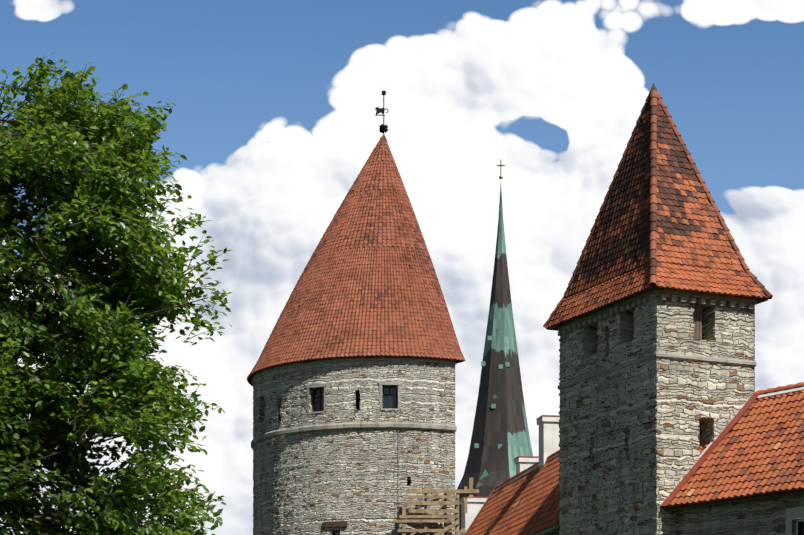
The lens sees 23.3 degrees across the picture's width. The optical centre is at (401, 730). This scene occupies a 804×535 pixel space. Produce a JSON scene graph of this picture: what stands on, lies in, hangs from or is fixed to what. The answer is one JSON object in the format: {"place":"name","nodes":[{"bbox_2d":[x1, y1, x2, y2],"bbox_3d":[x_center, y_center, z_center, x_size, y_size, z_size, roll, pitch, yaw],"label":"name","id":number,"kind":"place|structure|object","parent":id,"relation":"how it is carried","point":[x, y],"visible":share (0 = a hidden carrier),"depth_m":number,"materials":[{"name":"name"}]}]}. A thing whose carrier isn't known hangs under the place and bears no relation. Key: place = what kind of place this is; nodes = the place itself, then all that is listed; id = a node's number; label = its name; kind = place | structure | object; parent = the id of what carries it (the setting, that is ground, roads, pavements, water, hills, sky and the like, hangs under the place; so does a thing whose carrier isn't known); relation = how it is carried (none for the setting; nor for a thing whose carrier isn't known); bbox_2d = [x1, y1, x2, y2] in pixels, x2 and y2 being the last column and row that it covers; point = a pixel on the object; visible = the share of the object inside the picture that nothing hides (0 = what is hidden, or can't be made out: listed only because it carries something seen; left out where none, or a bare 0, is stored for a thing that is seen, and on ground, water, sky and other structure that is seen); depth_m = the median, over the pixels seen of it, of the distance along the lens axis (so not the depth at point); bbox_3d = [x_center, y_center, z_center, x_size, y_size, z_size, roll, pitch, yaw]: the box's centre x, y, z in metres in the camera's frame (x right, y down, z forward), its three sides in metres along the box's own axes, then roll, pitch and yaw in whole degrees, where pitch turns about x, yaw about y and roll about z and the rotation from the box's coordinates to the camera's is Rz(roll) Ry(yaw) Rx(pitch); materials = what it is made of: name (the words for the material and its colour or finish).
{"place":"outdoors","nodes":[
{"label":"outdoors","id":0,"kind":"place"},
{"bbox_2d":[253,361,454,534],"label":"tower wall","id":1,"kind":"structure","parent":0,"point":[308,483],"depth_m":77.22,"materials":[{"name":"grey stone"}]},
{"bbox_2d":[323,521,347,526],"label":"lintel","id":2,"kind":"structure","parent":1,"relation":"in","point":[335,524],"depth_m":77.09,"materials":[{"name":"brown wood"}]},
{"bbox_2d":[251,356,455,384],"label":"tower cornice","id":3,"kind":"structure","parent":1,"relation":"attached to","point":[330,360],"depth_m":77.20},
{"bbox_2d":[306,382,400,413],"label":"window frames","id":4,"kind":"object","parent":1,"relation":"in","point":[380,387],"visible":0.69,"depth_m":76.85,"materials":[{"name":"grey stone"}]},
{"bbox_2d":[313,386,396,411],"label":"window bars","id":5,"kind":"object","parent":4,"relation":"in","point":[389,394],"depth_m":77.10,"materials":[{"name":"black metal"}]},
{"bbox_2d":[251,422,456,448],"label":"string course","id":6,"kind":"object","parent":1,"relation":"attached to","point":[356,425],"visible":0.67,"depth_m":77.13,"materials":[{"name":"grey stone"}]},
{"bbox_2d":[247,135,464,385],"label":"tower roof tiles","id":7,"kind":"object","parent":1,"relation":"on","point":[333,268],"visible":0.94,"depth_m":78.75,"materials":[{"name":"tile"}]},
{"bbox_2d":[375,90,387,139],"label":"weather vane","id":8,"kind":"object","parent":7,"relation":"on","point":[383,128],"visible":0.98,"depth_m":82.31,"materials":[{"name":"black metal"}]},
{"bbox_2d":[250,140,464,383],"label":"roof edge","id":9,"kind":"object","parent":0,"point":[457,361],"visible":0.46,"depth_m":78.17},
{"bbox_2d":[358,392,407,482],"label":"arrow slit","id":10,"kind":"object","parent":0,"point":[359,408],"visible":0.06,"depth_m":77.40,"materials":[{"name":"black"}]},
{"bbox_2d":[398,430,398,534],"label":"tower cable","id":11,"kind":"object","parent":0,"point":[398,479],"visible":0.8,"depth_m":76.81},
{"bbox_2d":[0,0,803,534],"label":"sky","id":12,"kind":"structure","parent":0,"point":[274,122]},
{"bbox_2d":[459,496,487,534],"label":"chimney","id":13,"kind":"object","parent":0,"point":[475,504],"visible":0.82,"depth_m":80.41,"materials":[{"name":"white paint"}]},
{"bbox_2d":[455,184,532,533],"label":"church spire","id":14,"kind":"structure","parent":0,"point":[504,423],"depth_m":376.28,"materials":[{"name":"brown metal"}]},
{"bbox_2d":[473,469,489,495],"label":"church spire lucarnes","id":15,"kind":"object","parent":14,"relation":"attached to","point":[485,473],"visible":0.06,"depth_m":372.91,"materials":[{"name":"green metal"}]},
{"bbox_2d":[474,336,509,448],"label":"spire hatches","id":16,"kind":"object","parent":14,"relation":"attached to","point":[476,445],"visible":0.85,"depth_m":375.93,"materials":[{"name":"green metal"}]},
{"bbox_2d":[497,159,504,178],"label":"cross","id":17,"kind":"object","parent":14,"relation":"on","point":[500,176],"visible":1,"depth_m":379.57,"materials":[{"name":"gold metal"}]},
{"bbox_2d":[533,524,558,534],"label":"gutter","id":18,"kind":"object","parent":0,"point":[550,529],"visible":0.8,"depth_m":60.88,"materials":[{"name":"green metal"}]},
{"bbox_2d":[546,529,559,534],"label":"house wall","id":19,"kind":"structure","parent":0,"point":[555,532],"depth_m":61.67,"materials":[{"name":"green"}]},
{"bbox_2d":[466,450,559,534],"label":"house roof tiles","id":20,"kind":"object","parent":19,"relation":"on","point":[527,504],"visible":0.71,"depth_m":69.13,"materials":[{"name":"tile"}]},
{"bbox_2d":[464,489,494,534],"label":"roof verge","id":21,"kind":"structure","parent":20,"relation":"attached to","point":[479,511],"depth_m":78.77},
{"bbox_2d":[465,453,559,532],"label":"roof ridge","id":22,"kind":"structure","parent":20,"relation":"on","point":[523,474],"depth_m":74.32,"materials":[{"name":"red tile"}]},
{"bbox_2d":[558,287,656,534],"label":"tower wall","id":23,"kind":"structure","parent":0,"point":[610,488],"depth_m":57.15,"materials":[{"name":"grey stone"}]},
{"bbox_2d":[656,293,754,534],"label":"tower wall","id":24,"kind":"structure","parent":0,"point":[715,397],"depth_m":55.30,"materials":[{"name":"grey stone"}]},
{"bbox_2d":[558,294,753,335],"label":"tower corbels","id":25,"kind":"object","parent":24,"relation":"attached to","point":[634,305],"visible":0.98,"depth_m":55.90,"materials":[{"name":"grey stone"}]},
{"bbox_2d":[558,352,756,389],"bbox_3d":[7.497,-10.561,58.053,3.362,0.160,5.751,0,0,-24],"label":"string course","id":26,"kind":"object","parent":24,"relation":"attached to","point":[680,357],"visible":1,"depth_m":55.74,"materials":[{"name":"grey stone"}]},
{"bbox_2d":[558,287,756,329],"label":"tower cornice","id":27,"kind":"structure","parent":24,"relation":"attached to","point":[680,293],"depth_m":55.75,"materials":[{"name":"grey stone"}]},
{"bbox_2d":[543,90,772,328],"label":"tower roof tiles","id":28,"kind":"object","parent":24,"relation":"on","point":[605,273],"visible":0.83,"depth_m":56.71,"materials":[{"name":"tile"}]},
{"bbox_2d":[648,83,656,94],"bbox_3d":[7.497,-19.106,58.053,0.340,0.380,0.340,0,0,1],"label":"roof finial","id":29,"kind":"object","parent":28,"relation":"on","point":[653,87],"visible":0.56,"depth_m":57.99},
{"bbox_2d":[547,288,767,330],"bbox_3d":[7.497,-12.395,58.053,3.862,0.070,6.251,0,0,-24],"label":"roof eave","id":30,"kind":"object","parent":28,"relation":"attached to","point":[555,328],"depth_m":56.35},
{"bbox_2d":[693,297,701,338],"bbox_3d":[8.392,-11.744,55.632,0.395,1.232,0.001,0,0,-24],"label":"window shutter","id":31,"kind":"object","parent":24,"relation":"attached to","point":[697,313],"visible":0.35,"depth_m":55.65,"materials":[{"name":"brown wood"}]},
{"bbox_2d":[634,382,803,510],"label":"house roof tiles","id":32,"kind":"object","parent":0,"point":[753,443],"visible":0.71,"depth_m":53.85,"materials":[{"name":"orange tile"}]},
{"bbox_2d":[660,393,759,508],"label":"roof verge","id":33,"kind":"structure","parent":32,"relation":"attached to","point":[707,452],"depth_m":55.34,"materials":[{"name":"red tile"}]},
{"bbox_2d":[662,386,803,502],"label":"house mortar","id":34,"kind":"object","parent":32,"relation":"attached to","point":[784,391],"visible":0.08,"depth_m":55.35,"materials":[{"name":"white concrete"}]},
{"bbox_2d":[674,494,803,534],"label":"house wall","id":35,"kind":"structure","parent":0,"point":[762,517],"depth_m":52.96,"materials":[{"name":"grey stone"}]},
{"bbox_2d":[636,489,803,513],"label":"roof eave","id":36,"kind":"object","parent":35,"relation":"attached to","point":[749,498],"depth_m":52.66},
{"bbox_2d":[786,506,803,534],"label":"window surround","id":37,"kind":"object","parent":35,"relation":"attached to","point":[794,513],"visible":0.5,"depth_m":51.48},
{"bbox_2d":[796,519,803,534],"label":"window frame","id":38,"kind":"object","parent":35,"relation":"in","point":[798,520],"visible":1,"depth_m":51.51,"materials":[{"name":"grey wood"}]},
{"label":"ground","id":39,"kind":"structure","parent":0,"visible":0},
{"bbox_2d":[0,52,231,534],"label":"tree foliage","id":40,"kind":"object","parent":39,"relation":"on","point":[102,157],"visible":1,"depth_m":23.40,"materials":[{"name":"green plant"}]},
{"bbox_2d":[560,303,754,478],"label":"stones","id":41,"kind":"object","parent":39,"relation":"on","point":[656,389],"depth_m":56.21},
{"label":"house","id":42,"kind":"object","parent":39,"relation":"on","visible":0},
{"bbox_2d":[393,478,478,534],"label":"scaffold","id":43,"kind":"object","parent":42,"relation":"attached to","point":[448,493],"visible":1,"depth_m":76.42,"materials":[{"name":"brown wood"}]},
{"bbox_2d":[514,456,538,473],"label":"chimney","id":44,"kind":"object","parent":42,"relation":"on","point":[522,463],"visible":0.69,"depth_m":75.99,"materials":[{"name":"white paint"}]},
{"bbox_2d":[536,415,559,467],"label":"chimney","id":45,"kind":"object","parent":42,"relation":"on","point":[549,434],"visible":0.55,"depth_m":70.23,"materials":[{"name":"white paint"}]}
]}

